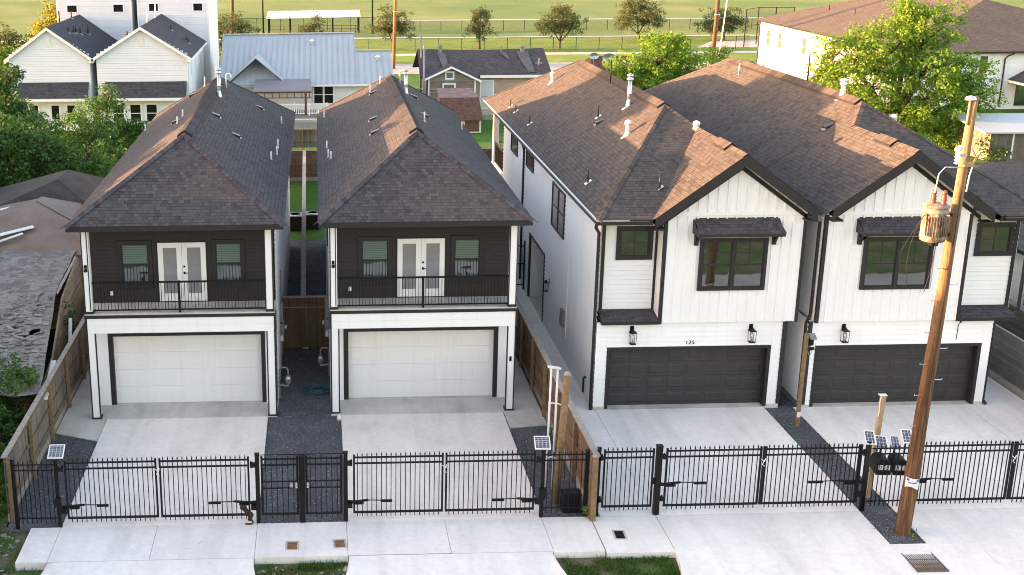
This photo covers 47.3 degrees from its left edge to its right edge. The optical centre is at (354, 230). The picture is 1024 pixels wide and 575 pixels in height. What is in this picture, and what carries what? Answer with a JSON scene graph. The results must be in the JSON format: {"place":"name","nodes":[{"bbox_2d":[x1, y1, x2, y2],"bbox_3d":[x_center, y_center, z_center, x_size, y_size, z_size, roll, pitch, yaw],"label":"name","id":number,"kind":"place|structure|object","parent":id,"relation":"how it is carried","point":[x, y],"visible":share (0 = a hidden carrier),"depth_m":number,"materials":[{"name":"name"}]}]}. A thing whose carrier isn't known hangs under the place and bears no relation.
{"place":"outdoors","nodes":[
{"label":"outdoors","id":0,"kind":"place"},
{"bbox_2d":[0,330,55,568],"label":"grass strip","id":1,"kind":"object","parent":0,"point":[15,536],"depth_m":31.79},
{"bbox_2d":[0,351,39,473],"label":"shrub","id":2,"kind":"object","parent":1,"relation":"on","point":[20,379],"visible":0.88,"depth_m":35.02,"materials":[{"name":"green plant"}]},
{"bbox_2d":[0,170,103,399],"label":"ruined house","id":3,"kind":"structure","parent":1,"relation":"on","point":[41,278],"depth_m":44.50,"materials":[{"name":"black paper"}]},
{"bbox_2d":[56,368,105,441],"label":"side path","id":4,"kind":"structure","parent":0,"point":[77,421],"depth_m":37.31,"materials":[{"name":"concrete"}]},
{"bbox_2d":[41,558,254,574],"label":"driveway apron","id":5,"kind":"object","parent":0,"point":[238,566],"visible":1,"depth_m":28.81,"materials":[{"name":"concrete"}]},
{"bbox_2d":[63,416,267,526],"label":"driveway","id":6,"kind":"structure","parent":0,"point":[179,438],"depth_m":33.92,"materials":[{"name":"concrete"}]},
{"bbox_2d":[93,402,278,419],"bbox_3d":[-5.520,5.984,38.042,5.990,0.140,1.180,-1,15,-2],"label":"garage apron","id":7,"kind":"object","parent":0,"point":[202,410],"visible":0.79,"depth_m":37.98,"materials":[{"name":"concrete"}]},
{"bbox_2d":[6,239,587,532],"bbox_3d":[-1.879,4.253,44.755,15.720,0.250,28.640,-1,15,-2],"label":"gravel bed","id":8,"kind":"object","parent":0,"point":[318,429],"visible":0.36,"depth_m":35.51,"materials":[{"name":"gravel"}]},
{"bbox_2d":[9,458,62,528],"bbox_3d":[-8.409,6.961,30.488,1.241,2.040,0.116,-1,15,-2],"label":"metal fence","id":9,"kind":"object","parent":8,"relation":"on","point":[57,490],"visible":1,"depth_m":30.43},
{"bbox_2d":[57,456,158,521],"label":"metal gate","id":10,"kind":"structure","parent":9,"relation":"attached to","point":[62,468],"depth_m":30.49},
{"bbox_2d":[1,314,88,521],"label":"wooden fence","id":11,"kind":"object","parent":8,"relation":"on","point":[33,436],"visible":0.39,"depth_m":35.27,"materials":[{"name":"brown wood"}]},
{"bbox_2d":[61,67,297,419],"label":"house","id":12,"kind":"structure","parent":8,"relation":"on","point":[179,221],"depth_m":37.39,"materials":[{"name":"white"}]},
{"bbox_2d":[117,240,153,288],"bbox_3d":[-7.071,1.076,37.208,1.090,1.600,0.090,-1,15,-2],"label":"window","id":13,"kind":"structure","parent":12,"relation":"in","point":[134,256],"depth_m":37.18,"materials":[{"name":"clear glass"}]},
{"bbox_2d":[157,243,183,300],"bbox_3d":[-5.953,1.325,37.318,0.765,1.970,0.060,-1,15,-2],"label":"french door","id":14,"kind":"structure","parent":12,"relation":"in","point":[169,254],"depth_m":37.27,"materials":[{"name":"white paint"}]},
{"bbox_2d":[113,334,262,402],"bbox_3d":[-5.514,4.563,38.361,4.860,2.410,0.066,-1,15,-2],"label":"garage door","id":15,"kind":"structure","parent":12,"relation":"in","point":[193,368],"depth_m":38.34,"materials":[{"name":"metal"}]},
{"bbox_2d":[181,242,207,300],"bbox_3d":[-5.177,1.321,37.320,0.765,1.970,0.105,-1,15,-2],"label":"french door","id":16,"kind":"structure","parent":12,"relation":"in","point":[193,253],"depth_m":37.29,"materials":[{"name":"white paint"}]},
{"bbox_2d":[211,239,245,286],"bbox_3d":[-4.067,1.036,37.299,1.060,1.600,0.090,-1,15,-2],"label":"window","id":17,"kind":"structure","parent":12,"relation":"in","point":[228,255],"depth_m":37.27,"materials":[{"name":"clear glass"}]},
{"bbox_2d":[254,452,260,523],"bbox_3d":[-2.570,6.869,30.660,0.130,2.070,0.130,-1,15,-2],"label":"gate post","id":18,"kind":"object","parent":8,"relation":"on","point":[257,485],"visible":1,"depth_m":30.59,"materials":[{"name":"black metal"}]},
{"bbox_2d":[158,454,255,519],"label":"metal gate","id":19,"kind":"structure","parent":18,"relation":"attached to","point":[227,514],"depth_m":30.56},
{"bbox_2d":[262,453,342,522],"bbox_3d":[-1.414,6.881,30.682,2.350,2.025,0.100,-1,15,-2],"label":"gate frame","id":20,"kind":"object","parent":8,"relation":"on","point":[302,506],"visible":1,"depth_m":30.58,"materials":[{"name":"black metal"}]},
{"bbox_2d":[260,455,298,517],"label":"metal gate","id":21,"kind":"structure","parent":20,"relation":"attached to","point":[288,513],"depth_m":30.62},
{"bbox_2d":[305,455,342,516],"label":"metal gate","id":22,"kind":"structure","parent":20,"relation":"attached to","point":[332,512],"depth_m":30.66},
{"bbox_2d":[301,150,305,312],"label":"wooden fence","id":23,"kind":"object","parent":8,"relation":"on","point":[303,263],"visible":1,"depth_m":52.16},
{"bbox_2d":[282,295,328,349],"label":"alley gate","id":24,"kind":"structure","parent":8,"relation":"on","point":[307,326],"depth_m":43.12,"materials":[{"name":"wood"}]},
{"bbox_2d":[343,451,347,522],"bbox_3d":[-0.231,6.838,30.731,0.130,2.070,0.130,-1,15,-2],"label":"gate post","id":25,"kind":"object","parent":8,"relation":"on","point":[345,464],"visible":1,"depth_m":30.65,"materials":[{"name":"black metal"}]},
{"bbox_2d":[348,451,443,515],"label":"metal gate","id":26,"kind":"structure","parent":25,"relation":"attached to","point":[386,511],"depth_m":30.72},
{"bbox_2d":[313,68,537,413],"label":"house","id":27,"kind":"structure","parent":8,"relation":"on","point":[423,214],"depth_m":37.70,"materials":[{"name":"white"}]},
{"bbox_2d":[358,236,391,283],"bbox_3d":[0.672,0.948,37.538,1.090,1.600,0.090,-1,15,-2],"label":"window","id":28,"kind":"structure","parent":27,"relation":"in","point":[374,252],"depth_m":37.50,"materials":[{"name":"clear glass"}]},
{"bbox_2d":[397,238,420,296],"bbox_3d":[1.790,1.197,37.648,0.765,1.970,0.060,-1,15,-2],"label":"french door","id":29,"kind":"structure","parent":27,"relation":"in","point":[409,250],"depth_m":37.61,"materials":[{"name":"white paint"}]},
{"bbox_2d":[348,330,493,397],"bbox_3d":[2.229,4.435,38.691,4.860,2.410,0.066,-1,15,-2],"label":"garage door","id":30,"kind":"structure","parent":27,"relation":"in","point":[442,362],"depth_m":38.67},
{"bbox_2d":[421,238,444,295],"bbox_3d":[2.565,1.193,37.650,0.765,1.970,0.105,-1,15,-2],"label":"french door","id":31,"kind":"structure","parent":27,"relation":"in","point":[432,249],"depth_m":37.61,"materials":[{"name":"white paint"}]},
{"bbox_2d":[450,235,483,282],"bbox_3d":[3.675,0.908,37.629,1.060,1.600,0.090,-1,15,-2],"label":"window","id":32,"kind":"structure","parent":27,"relation":"in","point":[466,250],"depth_m":37.60,"materials":[{"name":"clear glass"}]},
{"bbox_2d":[544,365,560,488],"bbox_3d":[5.622,5.541,32.219,0.604,3.844,0.185,-2,15,-6],"label":"pipe stand","id":33,"kind":"object","parent":8,"relation":"on","point":[550,387],"visible":0.72,"depth_m":32.07,"materials":[{"name":"white plastic"}]},
{"bbox_2d":[552,371,570,504],"bbox_3d":[5.652,5.705,31.496,0.454,3.917,0.208,-9,17,-30],"label":"round post","id":34,"kind":"object","parent":8,"relation":"on","point":[563,412],"visible":0.97,"depth_m":31.38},
{"bbox_2d":[539,449,590,517],"bbox_3d":[5.631,6.785,30.914,1.306,2.020,0.116,-1,15,-2],"label":"metal fence","id":35,"kind":"object","parent":8,"relation":"on","point":[586,473],"visible":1,"depth_m":30.84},
{"bbox_2d":[445,450,541,514],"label":"metal gate","id":36,"kind":"structure","parent":35,"relation":"attached to","point":[537,459],"depth_m":30.79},
{"bbox_2d":[289,181,325,238],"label":"backyard lawn","id":37,"kind":"structure","parent":0,"point":[295,187],"depth_m":66.19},
{"bbox_2d":[15,517,604,570],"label":"sidewalk","id":38,"kind":"structure","parent":0,"point":[576,537],"depth_m":29.99,"materials":[{"name":"concrete"}]},
{"bbox_2d":[1,36,757,53],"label":"verge","id":39,"kind":"structure","parent":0,"point":[361,44],"depth_m":151.83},
{"bbox_2d":[364,3,416,48],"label":"tree","id":40,"kind":"object","parent":39,"relation":"on","point":[388,30],"visible":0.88,"depth_m":145.35,"materials":[{"name":"green plant"}]},
{"bbox_2d":[462,4,499,48],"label":"tree","id":41,"kind":"object","parent":39,"relation":"on","point":[476,15],"visible":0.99,"depth_m":145.52,"materials":[{"name":"green plant"}]},
{"bbox_2d":[368,35,749,50],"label":"park fence","id":42,"kind":"object","parent":39,"relation":"on","point":[484,42],"visible":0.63,"depth_m":144.57,"materials":[{"name":"grey"}]},
{"bbox_2d":[533,2,588,47],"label":"tree","id":43,"kind":"object","parent":39,"relation":"on","point":[564,23],"visible":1,"depth_m":145.77,"materials":[{"name":"green plant"}]},
{"bbox_2d":[612,0,666,39],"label":"tree","id":44,"kind":"object","parent":39,"relation":"on","point":[645,18],"visible":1,"depth_m":155.43,"materials":[{"name":"green plant"}]},
{"bbox_2d":[692,5,749,39],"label":"tree","id":45,"kind":"object","parent":39,"relation":"on","point":[729,18],"visible":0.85,"depth_m":155.15,"materials":[{"name":"green plant"}]},
{"bbox_2d":[331,397,513,415],"bbox_3d":[2.223,5.864,38.343,5.990,0.140,1.320,-1,15,-2],"label":"garage apron","id":46,"kind":"object","parent":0,"point":[422,406],"visible":0.71,"depth_m":38.25,"materials":[{"name":"concrete"}]},
{"bbox_2d":[341,412,538,521],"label":"driveway","id":47,"kind":"structure","parent":0,"point":[402,434],"depth_m":34.12,"materials":[{"name":"concrete"}]},
{"bbox_2d":[346,552,566,574],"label":"driveway apron","id":48,"kind":"object","parent":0,"point":[528,563],"visible":1,"depth_m":28.89,"materials":[{"name":"concrete"}]},
{"bbox_2d":[219,53,756,63],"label":"verge","id":49,"kind":"structure","parent":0,"point":[560,58],"depth_m":137.22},
{"bbox_2d":[218,11,260,55],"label":"tree","id":50,"kind":"object","parent":49,"relation":"on","point":[240,26],"visible":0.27,"depth_m":132.56,"materials":[{"name":"green plant"}]},
{"bbox_2d":[0,54,1021,569],"bbox_3d":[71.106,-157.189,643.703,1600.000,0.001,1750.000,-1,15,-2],"label":"ground","id":51,"kind":"structure","parent":0,"point":[596,330],"depth_m":42.47,"materials":[{"name":"green plant"}]},
{"bbox_2d":[0,570,42,574],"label":"grass strip","id":52,"kind":"object","parent":51,"relation":"on","point":[37,572],"depth_m":28.95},
{"bbox_2d":[0,397,679,574],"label":"grass","id":53,"kind":"structure","parent":52,"relation":"on","point":[568,564],"depth_m":29.03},
{"bbox_2d":[0,63,54,183],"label":"tree","id":54,"kind":"object","parent":51,"relation":"on","point":[12,107],"visible":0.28,"depth_m":65.33,"materials":[{"name":"green plant"}]},
{"bbox_2d":[0,109,85,187],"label":"tree","id":55,"kind":"object","parent":51,"relation":"on","point":[38,152],"visible":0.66,"depth_m":59.87,"materials":[{"name":"green plant"}]},
{"bbox_2d":[29,138,116,177],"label":"tree","id":56,"kind":"object","parent":51,"relation":"on","point":[92,164],"visible":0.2,"depth_m":60.93,"materials":[{"name":"green plant"}]},
{"bbox_2d":[40,113,123,174],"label":"tree","id":57,"kind":"object","parent":51,"relation":"on","point":[91,135],"visible":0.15,"depth_m":67.09,"materials":[{"name":"green plant"}]},
{"bbox_2d":[47,71,1023,168],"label":"yard","id":58,"kind":"structure","parent":51,"relation":"on","point":[484,138],"depth_m":90.22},
{"bbox_2d":[17,0,56,48],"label":"tree","id":59,"kind":"object","parent":58,"relation":"on","point":[52,20],"visible":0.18,"depth_m":107.63,"materials":[{"name":"yellow plant"}]},
{"bbox_2d":[3,11,117,130],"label":"gable house","id":60,"kind":"structure","parent":58,"relation":"on","point":[55,62],"depth_m":87.93,"materials":[{"name":"wood"}]},
{"bbox_2d":[56,0,137,87],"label":"townhouse block","id":61,"kind":"structure","parent":58,"relation":"on","point":[116,19],"depth_m":99.24,"materials":[{"name":"paint"}]},
{"bbox_2d":[54,82,147,153],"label":"tree","id":62,"kind":"object","parent":58,"relation":"on","point":[104,104],"visible":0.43,"depth_m":75.08,"materials":[{"name":"green plant"}]},
{"bbox_2d":[91,4,206,124],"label":"gable house","id":63,"kind":"structure","parent":58,"relation":"on","point":[147,67],"depth_m":88.14,"materials":[{"name":"wood"}]},
{"bbox_2d":[137,0,218,83],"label":"townhouse block","id":64,"kind":"structure","parent":58,"relation":"on","point":[199,18],"depth_m":99.61,"materials":[{"name":"paint"}]},
{"bbox_2d":[253,79,327,128],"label":"porch","id":65,"kind":"object","parent":58,"relation":"on","point":[272,86],"visible":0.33,"depth_m":90.41,"materials":[{"name":"white paint"}]},
{"bbox_2d":[220,32,393,121],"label":"metal roof house","id":66,"kind":"structure","parent":58,"relation":"on","point":[334,67],"depth_m":94.36,"materials":[{"name":"beige"}]},
{"bbox_2d":[436,88,482,132],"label":"shed","id":67,"kind":"structure","parent":58,"relation":"on","point":[464,103],"depth_m":89.23,"materials":[{"name":"beige"}]},
{"bbox_2d":[412,44,550,114],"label":"old house","id":68,"kind":"structure","parent":58,"relation":"on","point":[482,74],"depth_m":96.22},
{"bbox_2d":[601,28,718,90],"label":"tree","id":69,"kind":"object","parent":58,"relation":"on","point":[678,50],"visible":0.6,"depth_m":92.47,"materials":[{"name":"green plant"}]},
{"bbox_2d":[755,0,1023,108],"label":"white house","id":70,"kind":"structure","parent":58,"relation":"on","point":[992,29],"depth_m":107.85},
{"bbox_2d":[801,0,1010,148],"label":"tree","id":71,"kind":"object","parent":58,"relation":"on","point":[954,84],"visible":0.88,"depth_m":80.59,"materials":[{"name":"green plant"}]},
{"bbox_2d":[952,113,1023,161],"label":"outbuilding","id":72,"kind":"structure","parent":58,"relation":"on","point":[1006,130],"depth_m":77.42,"materials":[{"name":"white metal"}]},
{"bbox_2d":[516,278,654,516],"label":"walkway","id":73,"kind":"structure","parent":51,"relation":"on","point":[596,430],"depth_m":35.82,"materials":[{"name":"concrete"}]},
{"bbox_2d":[556,556,679,574],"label":"grass strip","id":74,"kind":"object","parent":51,"relation":"on","point":[585,561],"depth_m":29.05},
{"bbox_2d":[594,400,975,410],"bbox_3d":[14.337,5.806,38.228,12.880,0.100,0.480,-1,15,-2],"label":"garage apron","id":75,"kind":"object","parent":51,"relation":"on","point":[735,405],"visible":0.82,"depth_m":38.17,"materials":[{"name":"concrete"}]},
{"bbox_2d":[644,53,1023,406],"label":"house","id":76,"kind":"structure","parent":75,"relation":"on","point":[861,174],"depth_m":37.58,"materials":[{"name":"white"}]},
{"bbox_2d":[813,346,972,402],"bbox_3d":[17.743,4.699,38.130,5.290,2.040,0.076,-1,15,-2],"label":"garage door","id":77,"kind":"structure","parent":76,"relation":"in","point":[842,374],"depth_m":38.10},
{"bbox_2d":[859,236,933,289],"bbox_3d":[17.263,1.021,36.664,2.240,1.730,0.095,-1,15,-2],"label":"window","id":78,"kind":"structure","parent":76,"relation":"in","point":[880,270],"depth_m":36.65,"materials":[{"name":"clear glass"}]},
{"bbox_2d":[973,222,1015,255],"bbox_3d":[20.702,0.260,37.252,1.230,1.120,0.090,-1,15,-2],"label":"window","id":79,"kind":"structure","parent":76,"relation":"in","point":[996,239],"depth_m":37.24,"materials":[{"name":"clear glass"}]},
{"bbox_2d":[674,543,1023,574],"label":"driveway apron","id":80,"kind":"object","parent":51,"relation":"on","point":[985,559],"visible":0.96,"depth_m":28.97,"materials":[{"name":"concrete"}]},
{"bbox_2d":[901,552,948,571],"bbox_3d":[14.302,8.339,28.910,0.800,0.100,0.900,-1,15,-2],"label":"drain grate","id":81,"kind":"object","parent":80,"relation":"on","point":[929,565],"visible":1,"depth_m":28.80,"materials":[{"name":"metal"}]},
{"bbox_2d":[974,161,1023,305],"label":"house","id":82,"kind":"structure","parent":51,"relation":"on","point":[1009,174],"depth_m":53.09,"materials":[{"name":"white"}]},
{"bbox_2d":[982,376,1023,402],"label":"walkway","id":83,"kind":"structure","parent":51,"relation":"on","point":[995,392],"depth_m":38.97,"materials":[{"name":"concrete"}]},
{"bbox_2d":[996,298,1023,339],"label":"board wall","id":84,"kind":"structure","parent":51,"relation":"on","point":[1015,327],"depth_m":42.72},
{"bbox_2d":[0,0,1023,40],"bbox_3d":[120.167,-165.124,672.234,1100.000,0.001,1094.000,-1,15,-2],"label":"field","id":85,"kind":"structure","parent":0,"point":[19,16],"depth_m":204.93,"materials":[{"name":"green plant"}]},
{"bbox_2d":[266,10,360,32],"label":"picnic shelter","id":86,"kind":"object","parent":85,"relation":"on","point":[332,14],"visible":0.84,"depth_m":169.52,"materials":[{"name":"white paint"}]},
{"bbox_2d":[378,17,762,30],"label":"park fence","id":87,"kind":"object","parent":85,"relation":"on","point":[503,25],"visible":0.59,"depth_m":170.85,"materials":[{"name":"grey"}]},
{"bbox_2d":[504,356,546,427],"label":"side path","id":88,"kind":"structure","parent":0,"point":[527,412],"depth_m":38.12,"materials":[{"name":"concrete"}]},
{"bbox_2d":[545,416,673,547],"bbox_3d":[9.900,7.147,33.684,7.180,0.220,8.680,-1,15,-2],"label":"joint bed","id":89,"kind":"object","parent":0,"point":[576,483],"visible":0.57,"depth_m":33.89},
{"bbox_2d":[596,447,601,515],"bbox_3d":[6.545,6.755,30.968,0.110,2.040,0.110,-1,15,-2],"label":"gate post","id":90,"kind":"object","parent":89,"relation":"on","point":[599,449],"visible":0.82,"depth_m":30.89,"materials":[{"name":"black metal"}]},
{"bbox_2d":[596,447,654,510],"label":"metal gate","id":91,"kind":"structure","parent":90,"relation":"attached to","point":[601,498],"depth_m":30.94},
{"bbox_2d":[593,516,675,558],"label":"sidewalk","id":92,"kind":"structure","parent":0,"point":[646,535],"depth_m":30.02,"materials":[{"name":"concrete"}]},
{"bbox_2d":[596,407,890,550],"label":"driveway","id":93,"kind":"structure","parent":0,"point":[758,526],"depth_m":32.77,"materials":[{"name":"concrete"}]},
{"bbox_2d":[652,444,663,514],"bbox_3d":[8.126,6.720,31.012,0.245,2.070,0.170,-1,15,-2],"label":"gate post","id":94,"kind":"object","parent":93,"relation":"on","point":[656,480],"visible":1,"depth_m":30.94,"materials":[{"name":"black metal"}]},
{"bbox_2d":[660,444,762,509],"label":"metal gate","id":95,"kind":"structure","parent":94,"relation":"attached to","point":[695,504],"depth_m":31.01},
{"bbox_2d":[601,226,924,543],"bbox_3d":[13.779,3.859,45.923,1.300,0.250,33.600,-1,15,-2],"label":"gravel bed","id":96,"kind":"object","parent":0,"point":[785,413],"visible":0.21,"depth_m":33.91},
{"bbox_2d":[481,59,818,409],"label":"house","id":97,"kind":"structure","parent":96,"relation":"on","point":[698,256],"depth_m":37.81,"materials":[{"name":"white"}]},
{"bbox_2d":[551,181,565,239],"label":"window","id":98,"kind":"structure","parent":97,"relation":"in","point":[558,202],"depth_m":42.75,"materials":[{"name":"clear glass"}]},
{"bbox_2d":[615,226,653,259],"bbox_3d":[9.009,0.380,37.028,1.180,1.120,0.090,-1,15,-2],"label":"window","id":99,"kind":"structure","parent":97,"relation":"in","point":[632,242],"depth_m":37.01,"materials":[{"name":"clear glass"}]},
{"bbox_2d":[607,348,763,404],"bbox_3d":[10.892,4.755,38.052,5.170,2.040,0.076,-1,15,-2],"label":"garage door","id":100,"kind":"structure","parent":97,"relation":"in","point":[680,376],"depth_m":38.04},
{"bbox_2d":[696,237,768,290],"bbox_3d":[12.027,1.055,36.635,2.170,1.730,0.095,-1,15,-2],"label":"window","id":101,"kind":"structure","parent":97,"relation":"in","point":[725,264],"depth_m":36.62,"materials":[{"name":"clear glass"}]},
{"bbox_2d":[795,333,816,425],"bbox_3d":[14.224,4.753,36.261,0.358,3.181,0.303,-1,15,-2],"label":"camera post","id":102,"kind":"object","parent":96,"relation":"on","point":[809,341],"visible":1,"depth_m":36.18,"materials":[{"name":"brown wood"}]},
{"bbox_2d":[858,441,871,511],"bbox_3d":[13.831,6.645,31.184,0.160,2.070,0.156,-1,15,-2],"label":"gate post","id":103,"kind":"object","parent":96,"relation":"on","point":[865,473],"visible":1,"depth_m":31.13,"materials":[{"name":"black metal"}]},
{"bbox_2d":[758,442,866,506],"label":"metal gate","id":104,"kind":"structure","parent":103,"relation":"attached to","point":[860,453],"depth_m":31.09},
{"bbox_2d":[866,394,891,497],"bbox_3d":[14.653,5.990,31.821,0.940,3.105,0.305,-1,15,-2],"label":"mailbox post","id":105,"kind":"object","parent":96,"relation":"on","point":[880,414],"visible":0.68,"depth_m":31.66,"materials":[{"name":"brown wood"}]},
{"bbox_2d":[894,95,981,535],"bbox_3d":[14.489,2.494,28.816,1.035,11.810,0.444,-1,15,-2],"label":"utility pole","id":106,"kind":"object","parent":96,"relation":"on","point":[906,509],"visible":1,"depth_m":28.81,"materials":[{"name":"wood"}]},
{"bbox_2d":[899,189,952,291],"bbox_3d":[13.834,0.215,28.006,1.255,2.481,0.678,-1,15,-2],"label":"transformer","id":107,"kind":"object","parent":106,"relation":"attached to","point":[934,220],"visible":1,"depth_m":27.73,"materials":[{"name":"grey metal"}]},
{"bbox_2d":[793,403,1023,544],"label":"driveway","id":108,"kind":"structure","parent":0,"point":[966,522],"depth_m":34.30,"materials":[{"name":"concrete"}]},
{"bbox_2d":[866,444,909,505],"bbox_3d":[14.560,6.667,31.184,1.258,2.020,0.116,-1,15,-2],"label":"metal fence","id":109,"kind":"object","parent":108,"relation":"on","point":[885,454],"visible":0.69,"depth_m":31.13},
{"bbox_2d":[916,439,1013,503],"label":"metal gate","id":110,"kind":"structure","parent":109,"relation":"attached to","point":[982,498],"depth_m":31.23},
{"bbox_2d":[1006,439,1023,501],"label":"metal gate","id":111,"kind":"structure","parent":108,"relation":"on","point":[1012,469],"depth_m":31.30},
{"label":"soil bed","id":112,"kind":"structure","parent":0,"visible":0},
{"bbox_2d":[515,296,600,518],"bbox_3d":[5.944,2.865,45.764,0.235,1.970,31.080,-1,15,-2],"label":"wooden fence","id":113,"kind":"object","parent":112,"relation":"on","point":[534,360],"visible":0.39,"depth_m":36.72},
{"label":"backyard lawn","id":114,"kind":"structure","parent":0,"visible":0},
{"bbox_2d":[289,148,503,180],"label":"wooden fence","id":115,"kind":"object","parent":114,"relation":"on","point":[296,164],"visible":0.02,"depth_m":71.42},
{"bbox_2d":[988,324,1023,399],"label":"wooden fence","id":116,"kind":"object","parent":114,"relation":"on","point":[1006,367],"depth_m":39.49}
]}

